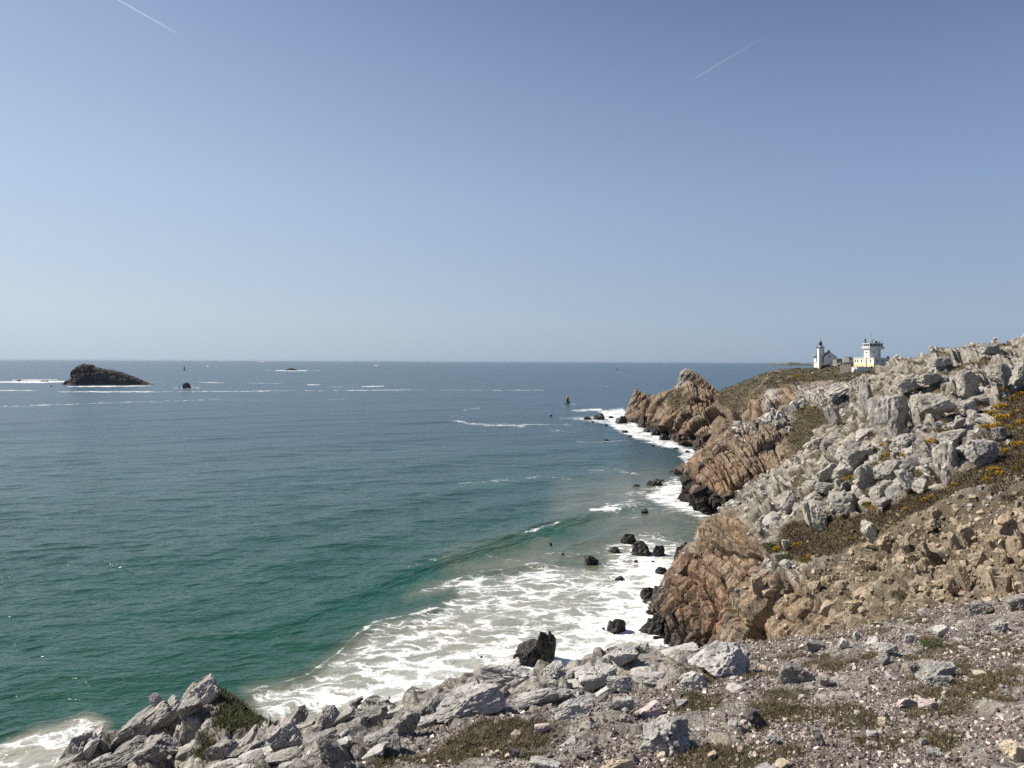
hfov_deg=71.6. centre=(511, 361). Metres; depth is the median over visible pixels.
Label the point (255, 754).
boulder
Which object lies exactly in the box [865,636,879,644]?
loose stone
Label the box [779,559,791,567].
rock block
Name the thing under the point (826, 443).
rock block
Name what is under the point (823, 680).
stone
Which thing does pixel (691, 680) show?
stone
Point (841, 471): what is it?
rock block
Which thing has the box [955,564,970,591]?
rock block
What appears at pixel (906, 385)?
rock block
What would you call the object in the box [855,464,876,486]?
rock block
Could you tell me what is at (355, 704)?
boulder
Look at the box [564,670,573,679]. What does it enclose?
boulder
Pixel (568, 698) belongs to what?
boulder
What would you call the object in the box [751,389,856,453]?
grass
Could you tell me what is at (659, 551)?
sea rock
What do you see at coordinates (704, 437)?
rock rubble
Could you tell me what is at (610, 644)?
boulder
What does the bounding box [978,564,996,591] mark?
rock block
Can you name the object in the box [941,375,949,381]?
rock block
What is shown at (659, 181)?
sky
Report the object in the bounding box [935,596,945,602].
rock block
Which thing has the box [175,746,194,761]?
boulder
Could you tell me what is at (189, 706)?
boulder
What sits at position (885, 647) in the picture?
stone
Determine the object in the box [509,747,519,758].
stone
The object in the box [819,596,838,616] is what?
rock block
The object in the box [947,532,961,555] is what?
rock block
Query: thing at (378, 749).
boulder
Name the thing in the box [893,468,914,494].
rock block
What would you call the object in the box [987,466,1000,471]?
gorse bush
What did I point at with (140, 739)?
boulder
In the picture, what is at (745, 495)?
rock block
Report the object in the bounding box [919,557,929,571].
rock block
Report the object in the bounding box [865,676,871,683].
stone
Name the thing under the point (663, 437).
sea rock
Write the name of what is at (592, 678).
boulder
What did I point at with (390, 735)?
boulder
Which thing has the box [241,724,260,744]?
boulder
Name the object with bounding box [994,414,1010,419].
gorse bush
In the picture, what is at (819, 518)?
rock block
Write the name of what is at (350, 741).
boulder
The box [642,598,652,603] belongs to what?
sea rock
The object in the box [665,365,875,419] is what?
grass
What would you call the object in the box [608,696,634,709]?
boulder
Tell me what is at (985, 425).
gorse bush
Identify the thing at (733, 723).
loose stone
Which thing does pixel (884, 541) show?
rock block
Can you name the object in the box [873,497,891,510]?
rock block
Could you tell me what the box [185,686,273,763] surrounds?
grass
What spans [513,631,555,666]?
sea rock
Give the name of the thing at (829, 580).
rock block
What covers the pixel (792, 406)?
rock rubble
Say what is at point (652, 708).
stone
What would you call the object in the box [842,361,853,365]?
stone wall
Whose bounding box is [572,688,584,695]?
stone
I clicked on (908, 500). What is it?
heather
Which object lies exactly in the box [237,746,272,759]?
boulder
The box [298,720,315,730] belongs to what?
boulder
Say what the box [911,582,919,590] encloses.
rock block
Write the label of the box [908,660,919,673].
stone
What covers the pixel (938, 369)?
rock block
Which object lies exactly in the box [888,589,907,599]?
green shrub
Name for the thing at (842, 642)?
stone
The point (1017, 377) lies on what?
rock block
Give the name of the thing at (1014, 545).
rock block
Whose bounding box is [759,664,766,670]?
loose stone
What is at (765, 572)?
rock block
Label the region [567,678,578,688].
boulder
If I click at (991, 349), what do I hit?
rock block
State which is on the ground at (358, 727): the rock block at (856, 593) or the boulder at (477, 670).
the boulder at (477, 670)
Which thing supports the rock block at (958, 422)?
on the hillside
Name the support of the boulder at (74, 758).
on the rocky ledge
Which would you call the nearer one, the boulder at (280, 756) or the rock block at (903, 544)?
the boulder at (280, 756)
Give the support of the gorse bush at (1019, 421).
on the hillside
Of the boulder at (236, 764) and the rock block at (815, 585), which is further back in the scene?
the rock block at (815, 585)
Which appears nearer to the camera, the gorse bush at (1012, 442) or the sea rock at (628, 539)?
the gorse bush at (1012, 442)
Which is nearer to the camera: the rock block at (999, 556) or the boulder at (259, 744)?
the boulder at (259, 744)
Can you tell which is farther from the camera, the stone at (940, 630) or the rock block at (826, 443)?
the rock block at (826, 443)
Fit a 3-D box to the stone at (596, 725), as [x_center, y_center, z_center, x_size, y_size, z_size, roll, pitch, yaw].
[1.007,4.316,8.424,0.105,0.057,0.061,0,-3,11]
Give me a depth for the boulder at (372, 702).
13.32 m
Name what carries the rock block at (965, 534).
on the hillside
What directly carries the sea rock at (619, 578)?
in the water
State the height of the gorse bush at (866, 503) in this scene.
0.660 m
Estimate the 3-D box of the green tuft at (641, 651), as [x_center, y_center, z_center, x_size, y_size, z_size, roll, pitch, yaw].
[3.217,7.120,17.374,0.377,0.131,0.482,0,0,1]
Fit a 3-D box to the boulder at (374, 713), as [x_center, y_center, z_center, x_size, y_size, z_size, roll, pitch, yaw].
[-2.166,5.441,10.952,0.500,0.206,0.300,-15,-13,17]
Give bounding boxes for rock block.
[742,492,750,499]
[743,506,749,511]
[750,575,764,594]
[758,571,768,574]
[761,585,777,597]
[762,511,780,527]
[774,489,796,513]
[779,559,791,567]
[781,539,790,548]
[792,505,800,513]
[800,501,811,525]
[803,441,811,448]
[803,491,822,500]
[807,581,820,589]
[810,504,826,530]
[812,437,823,445]
[815,482,833,492]
[816,462,836,481]
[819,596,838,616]
[820,363,829,368]
[821,435,843,450]
[822,575,839,586]
[823,404,842,425]
[824,383,848,400]
[827,492,857,515]
[832,464,853,478]
[834,440,874,467]
[835,478,843,485]
[836,613,843,621]
[840,481,850,490]
[843,600,859,612]
[852,586,865,600]
[853,479,860,485]
[855,427,873,440]
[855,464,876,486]
[857,557,876,569]
[857,604,868,615]
[858,382,872,417]
[858,423,871,428]
[860,519,877,542]
[862,541,868,547]
[867,394,909,438]
[868,485,876,498]
[873,460,904,479]
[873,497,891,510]
[876,479,892,498]
[876,532,892,550]
[884,484,901,501]
[887,478,900,487]
[889,433,915,452]
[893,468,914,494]
[894,378,921,392]
[896,539,910,554]
[899,454,919,471]
[901,445,910,453]
[905,437,920,459]
[909,396,924,425]
[911,477,927,493]
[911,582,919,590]
[912,439,931,460]
[915,393,954,413]
[916,373,942,385]
[919,456,931,467]
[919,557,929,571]
[920,541,929,555]
[924,518,940,532]
[926,505,939,519]
[928,542,939,547]
[931,355,950,366]
[931,439,958,484]
[933,366,945,372]
[933,578,942,586]
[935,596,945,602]
[936,429,967,443]
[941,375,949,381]
[942,464,948,471]
[942,574,960,594]
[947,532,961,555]
[950,417,965,428]
[952,546,965,556]
[955,372,980,399]
[955,399,978,415]
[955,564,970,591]
[956,446,966,454]
[956,524,974,547]
[964,439,998,466]
[966,409,977,424]
[967,393,988,405]
[967,551,987,565]
[975,413,995,428]
[977,533,996,553]
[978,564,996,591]
[979,343,1001,355]
[987,363,1011,387]
[991,427,1007,440]
[991,548,1008,566]
[994,574,1012,591]
[996,523,1007,532]
[997,514,1014,525]
[1005,535,1023,563]
[1008,366,1023,385]
[1014,363,1023,368]
[1017,549,1023,560]
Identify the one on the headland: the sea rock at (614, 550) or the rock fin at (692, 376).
the rock fin at (692, 376)
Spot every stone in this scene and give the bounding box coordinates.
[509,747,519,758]
[511,729,521,738]
[528,755,561,767]
[534,723,550,732]
[559,735,577,745]
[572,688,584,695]
[592,723,600,728]
[595,657,611,664]
[600,758,635,767]
[606,676,632,693]
[607,646,639,665]
[619,714,626,721]
[621,707,629,713]
[624,742,631,747]
[637,699,662,717]
[640,714,689,756]
[656,751,665,757]
[675,699,687,708]
[679,671,707,691]
[707,750,716,758]
[709,732,727,746]
[725,683,744,692]
[728,720,738,726]
[737,746,743,753]
[745,704,768,728]
[755,762,774,767]
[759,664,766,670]
[766,731,780,742]
[774,758,791,767]
[778,661,815,684]
[803,640,826,652]
[811,727,825,746]
[816,674,829,685]
[837,637,849,647]
[852,631,860,639]
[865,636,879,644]
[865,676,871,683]
[866,730,878,738]
[866,741,877,748]
[875,642,897,654]
[877,652,890,663]
[877,716,891,726]
[885,670,898,679]
[896,698,916,708]
[904,633,915,643]
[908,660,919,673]
[915,661,957,682]
[918,698,937,709]
[919,737,927,745]
[925,675,954,688]
[926,748,941,757]
[931,625,948,636]
[964,600,994,616]
[972,670,986,674]
[990,619,1008,632]
[996,712,1005,716]
[999,739,1023,762]
[1004,594,1023,610]
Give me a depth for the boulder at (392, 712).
11.31 m
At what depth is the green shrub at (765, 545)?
92.59 m
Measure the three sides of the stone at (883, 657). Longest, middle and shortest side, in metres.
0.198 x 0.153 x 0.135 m
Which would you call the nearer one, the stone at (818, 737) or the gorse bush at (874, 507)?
the stone at (818, 737)
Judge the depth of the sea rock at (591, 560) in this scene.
134.17 m
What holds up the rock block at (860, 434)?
on the hillside
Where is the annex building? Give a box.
[851,367,867,371]
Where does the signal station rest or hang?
on the headland
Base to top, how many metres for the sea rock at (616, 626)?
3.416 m
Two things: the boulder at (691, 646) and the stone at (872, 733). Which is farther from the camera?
the boulder at (691, 646)
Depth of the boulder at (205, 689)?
21.94 m
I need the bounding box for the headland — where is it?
[626,366,875,450]
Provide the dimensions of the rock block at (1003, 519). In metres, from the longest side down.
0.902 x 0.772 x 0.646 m
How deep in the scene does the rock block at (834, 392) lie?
220.19 m
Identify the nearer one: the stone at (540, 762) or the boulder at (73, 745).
the stone at (540, 762)
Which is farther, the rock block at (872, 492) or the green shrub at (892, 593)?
the rock block at (872, 492)
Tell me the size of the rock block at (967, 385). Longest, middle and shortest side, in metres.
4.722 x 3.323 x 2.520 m
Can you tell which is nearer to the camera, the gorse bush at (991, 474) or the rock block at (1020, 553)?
the rock block at (1020, 553)
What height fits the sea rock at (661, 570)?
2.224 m
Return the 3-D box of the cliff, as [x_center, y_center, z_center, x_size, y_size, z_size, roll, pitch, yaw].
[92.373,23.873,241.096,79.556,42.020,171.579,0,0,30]
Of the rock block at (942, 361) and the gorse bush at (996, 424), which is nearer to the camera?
the gorse bush at (996, 424)
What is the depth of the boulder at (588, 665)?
14.76 m
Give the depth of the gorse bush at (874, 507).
76.72 m
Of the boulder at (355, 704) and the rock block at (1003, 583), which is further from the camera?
the rock block at (1003, 583)
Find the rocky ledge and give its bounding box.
[57,675,316,767]
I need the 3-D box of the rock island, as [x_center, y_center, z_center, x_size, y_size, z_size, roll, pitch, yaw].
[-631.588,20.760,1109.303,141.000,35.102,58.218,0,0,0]
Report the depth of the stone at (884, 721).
6.83 m
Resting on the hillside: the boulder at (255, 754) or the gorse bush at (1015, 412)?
the gorse bush at (1015, 412)
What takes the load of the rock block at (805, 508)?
on the hillside
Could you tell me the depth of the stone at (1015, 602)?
16.91 m
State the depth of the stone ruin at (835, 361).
356.74 m
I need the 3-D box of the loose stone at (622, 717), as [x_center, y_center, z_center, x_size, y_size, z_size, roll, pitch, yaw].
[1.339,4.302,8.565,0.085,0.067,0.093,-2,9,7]
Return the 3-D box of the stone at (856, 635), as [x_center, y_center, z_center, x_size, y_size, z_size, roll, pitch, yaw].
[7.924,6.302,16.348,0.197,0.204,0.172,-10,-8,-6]
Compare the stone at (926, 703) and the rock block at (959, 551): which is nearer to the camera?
the stone at (926, 703)
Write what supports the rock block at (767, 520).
on the hillside
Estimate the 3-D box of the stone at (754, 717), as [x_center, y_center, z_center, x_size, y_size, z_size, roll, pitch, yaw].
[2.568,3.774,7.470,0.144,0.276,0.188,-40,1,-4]
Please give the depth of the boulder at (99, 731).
20.90 m
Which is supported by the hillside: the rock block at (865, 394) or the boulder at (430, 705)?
the rock block at (865, 394)
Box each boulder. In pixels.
[54,740,83,767]
[59,731,92,759]
[82,732,99,759]
[92,743,145,767]
[92,753,110,762]
[93,724,104,742]
[110,700,173,752]
[114,741,128,752]
[122,735,145,748]
[131,732,177,766]
[147,695,179,736]
[148,693,161,706]
[169,746,177,755]
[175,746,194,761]
[177,694,203,720]
[189,673,218,703]
[203,737,238,761]
[209,758,241,767]
[228,761,241,767]
[235,739,264,757]
[236,763,255,767]
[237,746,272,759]
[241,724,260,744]
[241,748,263,762]
[265,746,297,764]
[266,718,302,751]
[279,761,295,767]
[287,747,305,761]
[291,704,308,722]
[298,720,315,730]
[302,727,336,746]
[303,720,315,727]
[312,722,323,730]
[315,704,339,729]
[316,735,343,767]
[332,701,354,726]
[337,700,357,709]
[337,736,349,745]
[338,728,350,737]
[344,696,363,705]
[345,736,351,747]
[355,705,388,721]
[362,741,387,758]
[363,725,400,756]
[365,698,379,706]
[379,695,389,702]
[381,708,400,719]
[384,709,420,736]
[415,688,429,693]
[416,693,443,716]
[417,714,436,728]
[433,682,506,722]
[465,676,478,683]
[471,664,482,674]
[480,664,536,689]
[505,657,520,666]
[515,687,570,709]
[543,660,565,678]
[548,679,557,685]
[549,694,595,720]
[550,689,579,703]
[553,690,576,704]
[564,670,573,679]
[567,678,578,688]
[575,662,616,690]
[576,662,591,670]
[595,686,615,696]
[595,692,608,702]
[597,647,620,660]
[604,641,625,650]
[606,643,622,649]
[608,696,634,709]
[616,641,640,651]
[629,658,643,667]
[629,666,652,674]
[631,671,664,684]
[638,653,661,663]
[641,642,648,649]
[660,642,699,655]
[688,653,702,665]
[693,647,707,656]
[696,640,750,678]
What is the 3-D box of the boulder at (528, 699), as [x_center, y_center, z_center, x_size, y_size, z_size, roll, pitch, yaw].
[0.454,4.916,10.427,0.835,0.214,0.312,-14,-10,6]
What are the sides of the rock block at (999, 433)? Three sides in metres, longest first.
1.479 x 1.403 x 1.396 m
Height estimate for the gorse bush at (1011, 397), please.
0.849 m
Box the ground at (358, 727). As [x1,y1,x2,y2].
[204,600,1023,767]
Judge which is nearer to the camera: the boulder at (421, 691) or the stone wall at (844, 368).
the boulder at (421, 691)
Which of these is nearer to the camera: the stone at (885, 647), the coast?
the stone at (885, 647)
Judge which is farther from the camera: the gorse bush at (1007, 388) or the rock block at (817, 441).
the rock block at (817, 441)
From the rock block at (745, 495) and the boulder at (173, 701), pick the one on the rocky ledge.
the boulder at (173, 701)
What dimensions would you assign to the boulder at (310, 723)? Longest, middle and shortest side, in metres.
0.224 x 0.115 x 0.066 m
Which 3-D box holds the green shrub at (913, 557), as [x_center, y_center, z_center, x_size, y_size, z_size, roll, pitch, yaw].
[32.711,15.908,57.414,1.675,0.497,1.514,0,0,-33]
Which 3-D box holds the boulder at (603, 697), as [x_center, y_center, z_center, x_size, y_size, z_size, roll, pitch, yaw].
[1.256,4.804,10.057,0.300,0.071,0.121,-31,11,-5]
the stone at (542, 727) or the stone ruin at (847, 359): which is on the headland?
the stone ruin at (847, 359)
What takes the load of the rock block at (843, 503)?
on the hillside
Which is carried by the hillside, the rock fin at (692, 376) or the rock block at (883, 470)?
the rock block at (883, 470)
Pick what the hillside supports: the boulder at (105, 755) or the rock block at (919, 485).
the rock block at (919, 485)
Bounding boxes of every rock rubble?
[639,415,711,448]
[646,337,1023,625]
[669,462,735,513]
[732,373,866,442]
[733,501,1023,624]
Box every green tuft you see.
[637,649,648,653]
[917,638,947,648]
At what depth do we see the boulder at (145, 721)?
20.90 m
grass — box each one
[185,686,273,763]
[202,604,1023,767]
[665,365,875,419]
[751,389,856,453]
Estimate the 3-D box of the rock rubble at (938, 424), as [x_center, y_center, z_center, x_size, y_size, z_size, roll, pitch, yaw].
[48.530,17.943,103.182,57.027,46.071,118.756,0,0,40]
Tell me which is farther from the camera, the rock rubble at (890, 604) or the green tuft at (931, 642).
the rock rubble at (890, 604)
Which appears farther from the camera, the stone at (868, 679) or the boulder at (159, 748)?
the boulder at (159, 748)
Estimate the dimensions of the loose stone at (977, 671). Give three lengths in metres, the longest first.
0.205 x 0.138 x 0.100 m
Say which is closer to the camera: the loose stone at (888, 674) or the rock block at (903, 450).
the loose stone at (888, 674)
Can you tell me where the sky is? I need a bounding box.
[0,0,1023,362]
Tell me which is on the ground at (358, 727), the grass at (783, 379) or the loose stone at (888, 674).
the loose stone at (888, 674)
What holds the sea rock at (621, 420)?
in the water
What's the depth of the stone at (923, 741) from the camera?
5.86 m
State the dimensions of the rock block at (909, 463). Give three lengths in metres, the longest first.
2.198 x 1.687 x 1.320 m
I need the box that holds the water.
[0,360,813,767]
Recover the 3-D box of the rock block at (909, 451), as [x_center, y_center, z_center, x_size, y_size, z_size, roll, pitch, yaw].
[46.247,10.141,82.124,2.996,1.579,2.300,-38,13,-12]
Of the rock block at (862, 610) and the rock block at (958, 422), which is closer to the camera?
the rock block at (862, 610)
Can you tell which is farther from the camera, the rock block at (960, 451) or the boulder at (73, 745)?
the rock block at (960, 451)
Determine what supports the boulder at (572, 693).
on the ground at (358, 727)
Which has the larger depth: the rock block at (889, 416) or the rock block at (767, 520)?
the rock block at (767, 520)
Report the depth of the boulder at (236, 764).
8.63 m
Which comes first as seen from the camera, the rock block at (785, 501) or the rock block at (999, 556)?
the rock block at (999, 556)
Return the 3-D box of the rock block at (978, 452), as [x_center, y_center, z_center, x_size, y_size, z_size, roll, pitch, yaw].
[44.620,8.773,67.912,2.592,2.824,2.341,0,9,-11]
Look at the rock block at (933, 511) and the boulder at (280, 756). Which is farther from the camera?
the rock block at (933, 511)
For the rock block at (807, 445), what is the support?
on the hillside
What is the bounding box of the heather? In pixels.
[735,340,1023,622]
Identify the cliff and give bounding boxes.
[673,374,870,515]
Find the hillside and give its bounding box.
[645,335,1023,647]
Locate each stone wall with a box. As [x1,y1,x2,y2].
[840,364,851,373]
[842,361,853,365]
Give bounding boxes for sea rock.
[182,383,190,387]
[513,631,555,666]
[584,555,598,564]
[593,413,604,419]
[607,547,619,552]
[607,619,625,634]
[615,416,627,423]
[615,576,623,580]
[621,533,636,544]
[631,540,651,556]
[639,614,663,635]
[640,587,653,599]
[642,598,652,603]
[646,479,661,485]
[651,428,660,435]
[653,545,664,556]
[655,567,666,574]
[659,434,670,440]
[674,542,686,558]
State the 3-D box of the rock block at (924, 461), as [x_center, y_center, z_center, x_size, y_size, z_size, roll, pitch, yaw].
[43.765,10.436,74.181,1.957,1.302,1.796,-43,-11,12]
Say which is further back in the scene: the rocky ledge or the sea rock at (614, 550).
the sea rock at (614, 550)
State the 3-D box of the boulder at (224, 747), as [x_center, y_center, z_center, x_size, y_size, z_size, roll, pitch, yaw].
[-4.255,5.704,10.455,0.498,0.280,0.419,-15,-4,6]
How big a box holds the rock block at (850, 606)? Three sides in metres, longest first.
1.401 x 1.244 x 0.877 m
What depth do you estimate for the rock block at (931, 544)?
58.55 m
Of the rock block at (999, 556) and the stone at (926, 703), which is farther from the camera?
the rock block at (999, 556)
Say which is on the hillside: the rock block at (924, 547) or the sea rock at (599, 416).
the rock block at (924, 547)
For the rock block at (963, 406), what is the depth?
82.93 m
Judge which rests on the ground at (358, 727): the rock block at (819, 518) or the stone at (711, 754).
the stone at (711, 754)
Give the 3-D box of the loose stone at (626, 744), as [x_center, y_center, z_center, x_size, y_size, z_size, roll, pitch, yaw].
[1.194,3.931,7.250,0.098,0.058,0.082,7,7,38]
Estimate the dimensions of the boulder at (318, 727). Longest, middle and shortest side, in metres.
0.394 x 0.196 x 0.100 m
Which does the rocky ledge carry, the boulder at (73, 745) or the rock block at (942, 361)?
the boulder at (73, 745)
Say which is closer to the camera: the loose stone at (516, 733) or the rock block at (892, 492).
the loose stone at (516, 733)
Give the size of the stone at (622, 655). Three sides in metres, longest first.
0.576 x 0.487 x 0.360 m
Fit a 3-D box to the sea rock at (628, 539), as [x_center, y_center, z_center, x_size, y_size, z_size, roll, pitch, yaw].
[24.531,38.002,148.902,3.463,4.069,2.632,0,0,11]
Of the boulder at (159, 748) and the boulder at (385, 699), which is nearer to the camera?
the boulder at (385, 699)
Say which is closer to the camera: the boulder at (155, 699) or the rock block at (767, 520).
the boulder at (155, 699)
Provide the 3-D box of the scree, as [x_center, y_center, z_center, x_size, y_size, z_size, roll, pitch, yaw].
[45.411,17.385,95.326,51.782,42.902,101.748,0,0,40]
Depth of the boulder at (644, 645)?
18.98 m
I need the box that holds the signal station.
[854,326,889,366]
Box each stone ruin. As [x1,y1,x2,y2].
[833,359,841,365]
[844,358,852,361]
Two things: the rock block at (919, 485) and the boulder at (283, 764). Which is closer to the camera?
the boulder at (283, 764)
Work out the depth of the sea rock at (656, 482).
215.61 m
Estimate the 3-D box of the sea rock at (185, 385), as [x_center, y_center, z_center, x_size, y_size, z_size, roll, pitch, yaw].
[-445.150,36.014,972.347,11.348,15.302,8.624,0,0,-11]
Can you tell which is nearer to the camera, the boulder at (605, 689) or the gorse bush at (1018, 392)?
the boulder at (605, 689)
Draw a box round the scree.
[652,346,1023,638]
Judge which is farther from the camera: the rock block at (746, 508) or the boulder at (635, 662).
the rock block at (746, 508)
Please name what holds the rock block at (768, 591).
on the hillside
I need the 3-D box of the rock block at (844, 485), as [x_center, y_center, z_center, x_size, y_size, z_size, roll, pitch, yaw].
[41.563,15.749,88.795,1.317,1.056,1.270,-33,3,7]
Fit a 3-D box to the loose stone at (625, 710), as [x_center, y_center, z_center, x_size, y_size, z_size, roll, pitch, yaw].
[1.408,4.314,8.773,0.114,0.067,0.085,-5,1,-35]
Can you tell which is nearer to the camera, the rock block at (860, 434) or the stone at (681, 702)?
the stone at (681, 702)
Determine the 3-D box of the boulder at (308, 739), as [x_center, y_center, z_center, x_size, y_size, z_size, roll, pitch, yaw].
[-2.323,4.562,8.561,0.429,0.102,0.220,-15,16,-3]
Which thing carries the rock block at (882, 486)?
on the hillside
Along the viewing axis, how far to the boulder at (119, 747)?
20.61 m
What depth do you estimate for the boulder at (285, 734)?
9.10 m
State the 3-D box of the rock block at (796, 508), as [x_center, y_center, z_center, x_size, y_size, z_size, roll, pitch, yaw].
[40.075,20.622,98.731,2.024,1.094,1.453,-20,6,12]
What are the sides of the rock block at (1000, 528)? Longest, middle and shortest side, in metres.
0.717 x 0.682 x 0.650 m
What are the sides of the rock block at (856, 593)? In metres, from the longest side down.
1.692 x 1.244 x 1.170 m
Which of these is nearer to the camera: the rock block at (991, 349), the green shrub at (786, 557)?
the green shrub at (786, 557)
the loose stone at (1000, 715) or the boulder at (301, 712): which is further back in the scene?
the boulder at (301, 712)
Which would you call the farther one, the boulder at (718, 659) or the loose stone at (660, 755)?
the boulder at (718, 659)
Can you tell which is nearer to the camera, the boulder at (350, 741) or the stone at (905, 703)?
the stone at (905, 703)
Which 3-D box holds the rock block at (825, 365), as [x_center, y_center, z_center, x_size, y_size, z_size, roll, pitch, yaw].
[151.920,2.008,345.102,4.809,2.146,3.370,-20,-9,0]
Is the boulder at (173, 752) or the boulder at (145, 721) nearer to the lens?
the boulder at (173, 752)
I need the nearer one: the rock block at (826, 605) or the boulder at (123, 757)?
the boulder at (123, 757)
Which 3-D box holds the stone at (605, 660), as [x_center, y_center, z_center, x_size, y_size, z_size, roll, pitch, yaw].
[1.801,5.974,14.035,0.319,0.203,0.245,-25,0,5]
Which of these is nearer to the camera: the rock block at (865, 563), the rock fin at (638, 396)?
the rock block at (865, 563)
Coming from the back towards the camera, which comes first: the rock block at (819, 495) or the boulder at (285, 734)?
the rock block at (819, 495)
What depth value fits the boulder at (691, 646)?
16.90 m
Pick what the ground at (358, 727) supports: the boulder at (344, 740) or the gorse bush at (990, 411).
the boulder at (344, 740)
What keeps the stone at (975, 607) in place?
on the ground at (358, 727)
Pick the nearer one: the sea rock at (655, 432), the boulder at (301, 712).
the boulder at (301, 712)
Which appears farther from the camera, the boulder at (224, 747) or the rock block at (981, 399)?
the rock block at (981, 399)
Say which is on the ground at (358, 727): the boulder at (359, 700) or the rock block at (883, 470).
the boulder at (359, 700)
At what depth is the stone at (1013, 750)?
5.07 m
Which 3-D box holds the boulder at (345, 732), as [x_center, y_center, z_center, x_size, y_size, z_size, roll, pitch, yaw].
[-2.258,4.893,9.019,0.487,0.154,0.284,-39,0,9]
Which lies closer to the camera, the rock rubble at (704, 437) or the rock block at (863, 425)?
the rock block at (863, 425)
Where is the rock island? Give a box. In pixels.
[63,364,150,384]
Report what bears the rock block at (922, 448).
on the hillside
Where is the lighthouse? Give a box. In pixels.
[813,338,836,367]
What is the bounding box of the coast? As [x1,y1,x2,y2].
[762,362,842,365]
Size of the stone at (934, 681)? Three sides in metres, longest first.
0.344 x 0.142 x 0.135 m
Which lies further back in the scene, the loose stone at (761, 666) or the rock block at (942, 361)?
the rock block at (942, 361)
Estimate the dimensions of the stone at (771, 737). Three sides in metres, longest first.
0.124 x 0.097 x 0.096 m
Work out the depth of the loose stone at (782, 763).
5.78 m
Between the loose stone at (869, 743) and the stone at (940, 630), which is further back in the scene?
the stone at (940, 630)
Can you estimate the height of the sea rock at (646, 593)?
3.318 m
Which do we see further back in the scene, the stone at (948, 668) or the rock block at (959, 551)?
the rock block at (959, 551)
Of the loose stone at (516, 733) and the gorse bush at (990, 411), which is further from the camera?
the gorse bush at (990, 411)
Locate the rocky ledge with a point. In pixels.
(186, 731)
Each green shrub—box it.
[758,543,774,548]
[781,554,792,558]
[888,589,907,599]
[906,555,920,562]
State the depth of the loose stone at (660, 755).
6.63 m
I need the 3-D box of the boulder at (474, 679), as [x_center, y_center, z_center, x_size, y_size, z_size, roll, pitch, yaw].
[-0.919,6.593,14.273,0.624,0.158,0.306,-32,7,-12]
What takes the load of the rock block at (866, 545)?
on the hillside
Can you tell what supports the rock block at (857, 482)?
on the hillside
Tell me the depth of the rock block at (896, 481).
75.29 m
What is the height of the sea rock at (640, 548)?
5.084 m
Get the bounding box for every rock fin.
[624,388,650,416]
[675,369,718,393]
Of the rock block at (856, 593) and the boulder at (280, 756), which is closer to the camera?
the boulder at (280, 756)
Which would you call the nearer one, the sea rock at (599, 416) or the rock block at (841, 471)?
the rock block at (841, 471)
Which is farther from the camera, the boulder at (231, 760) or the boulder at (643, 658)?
the boulder at (643, 658)
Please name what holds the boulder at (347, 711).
on the ground at (358, 727)
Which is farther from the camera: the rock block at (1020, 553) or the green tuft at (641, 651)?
the rock block at (1020, 553)
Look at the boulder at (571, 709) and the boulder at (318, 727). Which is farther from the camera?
the boulder at (318, 727)
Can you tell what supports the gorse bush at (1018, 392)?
on the hillside
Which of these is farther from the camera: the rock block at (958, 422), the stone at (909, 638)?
the rock block at (958, 422)
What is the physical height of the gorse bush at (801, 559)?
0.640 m
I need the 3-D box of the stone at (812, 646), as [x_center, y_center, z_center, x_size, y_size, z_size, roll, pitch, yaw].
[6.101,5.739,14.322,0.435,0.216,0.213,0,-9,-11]
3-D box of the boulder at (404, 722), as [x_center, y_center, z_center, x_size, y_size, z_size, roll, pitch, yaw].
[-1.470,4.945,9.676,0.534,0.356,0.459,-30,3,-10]
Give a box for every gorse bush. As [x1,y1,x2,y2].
[798,558,808,562]
[862,500,870,506]
[868,505,876,509]
[978,424,991,427]
[984,472,1001,477]
[985,409,998,415]
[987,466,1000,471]
[990,422,1004,426]
[992,403,1007,408]
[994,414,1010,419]
[998,386,1012,390]
[1006,395,1022,401]
[1008,441,1023,445]
[1009,409,1019,415]
[1011,391,1023,395]
[1014,418,1023,423]
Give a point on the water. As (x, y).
(274, 540)
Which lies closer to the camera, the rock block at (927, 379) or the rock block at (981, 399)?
the rock block at (981, 399)
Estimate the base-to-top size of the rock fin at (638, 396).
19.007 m
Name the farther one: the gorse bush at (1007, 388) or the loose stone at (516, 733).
the gorse bush at (1007, 388)
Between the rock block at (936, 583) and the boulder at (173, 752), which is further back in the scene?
the rock block at (936, 583)
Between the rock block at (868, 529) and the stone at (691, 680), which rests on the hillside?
the rock block at (868, 529)
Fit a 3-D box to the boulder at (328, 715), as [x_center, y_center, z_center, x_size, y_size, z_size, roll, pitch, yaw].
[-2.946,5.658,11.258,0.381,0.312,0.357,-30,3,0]
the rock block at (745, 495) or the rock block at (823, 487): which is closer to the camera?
the rock block at (823, 487)
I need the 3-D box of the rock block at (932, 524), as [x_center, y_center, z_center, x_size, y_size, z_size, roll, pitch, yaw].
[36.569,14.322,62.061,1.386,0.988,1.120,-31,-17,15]
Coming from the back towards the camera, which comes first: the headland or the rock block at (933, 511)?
the headland
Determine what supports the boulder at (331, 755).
on the ground at (358, 727)
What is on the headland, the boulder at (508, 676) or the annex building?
the annex building
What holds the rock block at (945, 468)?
on the hillside
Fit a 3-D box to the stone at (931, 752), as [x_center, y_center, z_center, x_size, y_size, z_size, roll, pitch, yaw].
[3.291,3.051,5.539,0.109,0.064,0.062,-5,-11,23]
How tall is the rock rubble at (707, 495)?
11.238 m
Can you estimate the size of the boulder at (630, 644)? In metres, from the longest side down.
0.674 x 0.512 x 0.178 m
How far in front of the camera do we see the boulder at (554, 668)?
12.62 m
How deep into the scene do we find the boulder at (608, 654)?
16.63 m

